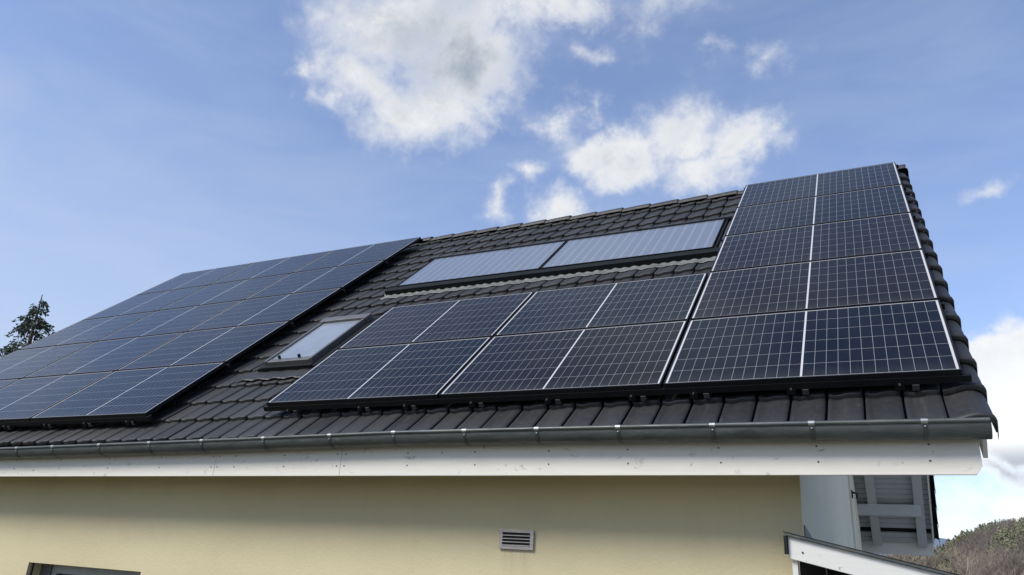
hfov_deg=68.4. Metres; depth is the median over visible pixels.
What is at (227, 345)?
solar module
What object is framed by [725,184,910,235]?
solar module
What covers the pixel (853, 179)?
solar module
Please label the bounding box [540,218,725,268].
solar collector
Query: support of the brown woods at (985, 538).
on the hill at (987, 565)
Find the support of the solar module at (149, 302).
on the panel mount at (86, 422)
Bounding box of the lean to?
[783,525,958,574]
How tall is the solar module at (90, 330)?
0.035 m
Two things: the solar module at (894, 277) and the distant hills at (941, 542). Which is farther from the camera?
the distant hills at (941, 542)
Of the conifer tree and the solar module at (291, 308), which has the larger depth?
the conifer tree
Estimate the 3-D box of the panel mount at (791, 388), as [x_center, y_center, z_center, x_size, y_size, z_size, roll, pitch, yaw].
[1.251,-0.182,7.882,5.397,3.699,4.251,-6,-22,25]
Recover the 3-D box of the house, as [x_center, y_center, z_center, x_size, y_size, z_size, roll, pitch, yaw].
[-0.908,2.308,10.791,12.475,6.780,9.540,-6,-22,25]
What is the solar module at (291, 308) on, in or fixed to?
on the panel mount at (86, 422)
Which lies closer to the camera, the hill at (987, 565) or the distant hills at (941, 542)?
the hill at (987, 565)
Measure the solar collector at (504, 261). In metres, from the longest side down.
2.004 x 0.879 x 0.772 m
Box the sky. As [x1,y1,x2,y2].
[0,0,1023,539]
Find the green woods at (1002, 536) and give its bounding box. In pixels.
[878,517,1023,572]
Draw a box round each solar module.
[0,342,93,379]
[0,371,113,422]
[0,379,19,388]
[19,311,155,349]
[24,332,184,377]
[30,362,225,420]
[83,285,207,319]
[98,300,241,340]
[117,321,289,370]
[137,263,251,294]
[158,273,290,310]
[187,287,341,331]
[210,251,330,284]
[244,260,384,299]
[266,336,491,405]
[293,237,420,272]
[338,292,533,348]
[439,320,687,398]
[495,273,707,335]
[663,299,961,388]
[690,249,938,319]
[710,212,922,271]
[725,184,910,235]
[737,162,901,207]
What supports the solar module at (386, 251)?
on the panel mount at (86, 422)
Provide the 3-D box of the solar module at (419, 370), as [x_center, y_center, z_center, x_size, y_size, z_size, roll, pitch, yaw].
[-1.168,0.745,6.720,1.754,0.035,1.096,-6,18,25]
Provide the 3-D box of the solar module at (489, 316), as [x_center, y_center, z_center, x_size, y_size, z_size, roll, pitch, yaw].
[-0.758,0.344,7.677,1.754,0.035,1.096,-6,18,25]
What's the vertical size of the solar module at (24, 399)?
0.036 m
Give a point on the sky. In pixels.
(145, 144)
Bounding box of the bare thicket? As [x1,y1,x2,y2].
[881,540,1023,574]
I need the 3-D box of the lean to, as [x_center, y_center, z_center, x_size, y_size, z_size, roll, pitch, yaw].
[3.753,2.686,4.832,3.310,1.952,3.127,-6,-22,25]
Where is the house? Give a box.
[0,164,998,574]
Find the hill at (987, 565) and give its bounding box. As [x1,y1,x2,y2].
[954,539,1023,574]
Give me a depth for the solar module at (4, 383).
9.60 m
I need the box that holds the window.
[30,563,140,574]
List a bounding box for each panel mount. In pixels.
[0,239,422,429]
[263,164,971,414]
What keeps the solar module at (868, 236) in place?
on the panel mount at (791, 388)
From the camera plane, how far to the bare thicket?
49.79 m
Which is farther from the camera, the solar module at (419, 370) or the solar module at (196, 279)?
the solar module at (196, 279)
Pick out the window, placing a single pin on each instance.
(46, 569)
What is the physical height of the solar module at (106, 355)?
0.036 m
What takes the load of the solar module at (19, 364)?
on the panel mount at (86, 422)
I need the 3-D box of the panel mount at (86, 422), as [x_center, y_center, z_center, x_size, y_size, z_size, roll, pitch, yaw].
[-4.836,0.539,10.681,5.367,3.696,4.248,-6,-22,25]
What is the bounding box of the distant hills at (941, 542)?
[874,538,950,555]
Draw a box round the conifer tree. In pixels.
[0,295,54,356]
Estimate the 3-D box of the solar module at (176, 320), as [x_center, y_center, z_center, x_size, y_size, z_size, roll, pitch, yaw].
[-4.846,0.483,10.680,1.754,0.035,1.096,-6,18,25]
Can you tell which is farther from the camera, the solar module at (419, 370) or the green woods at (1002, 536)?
the green woods at (1002, 536)
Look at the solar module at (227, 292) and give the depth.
11.60 m
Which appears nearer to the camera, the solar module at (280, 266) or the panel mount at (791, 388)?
the panel mount at (791, 388)
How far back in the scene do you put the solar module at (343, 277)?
10.82 m
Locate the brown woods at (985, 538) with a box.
[919,518,1023,571]
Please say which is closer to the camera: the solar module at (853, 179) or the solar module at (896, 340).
the solar module at (896, 340)
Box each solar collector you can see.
[396,240,566,286]
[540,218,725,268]
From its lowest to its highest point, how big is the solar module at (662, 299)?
0.035 m
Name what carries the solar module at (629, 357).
on the panel mount at (791, 388)
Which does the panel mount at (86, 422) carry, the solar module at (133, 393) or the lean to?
the solar module at (133, 393)

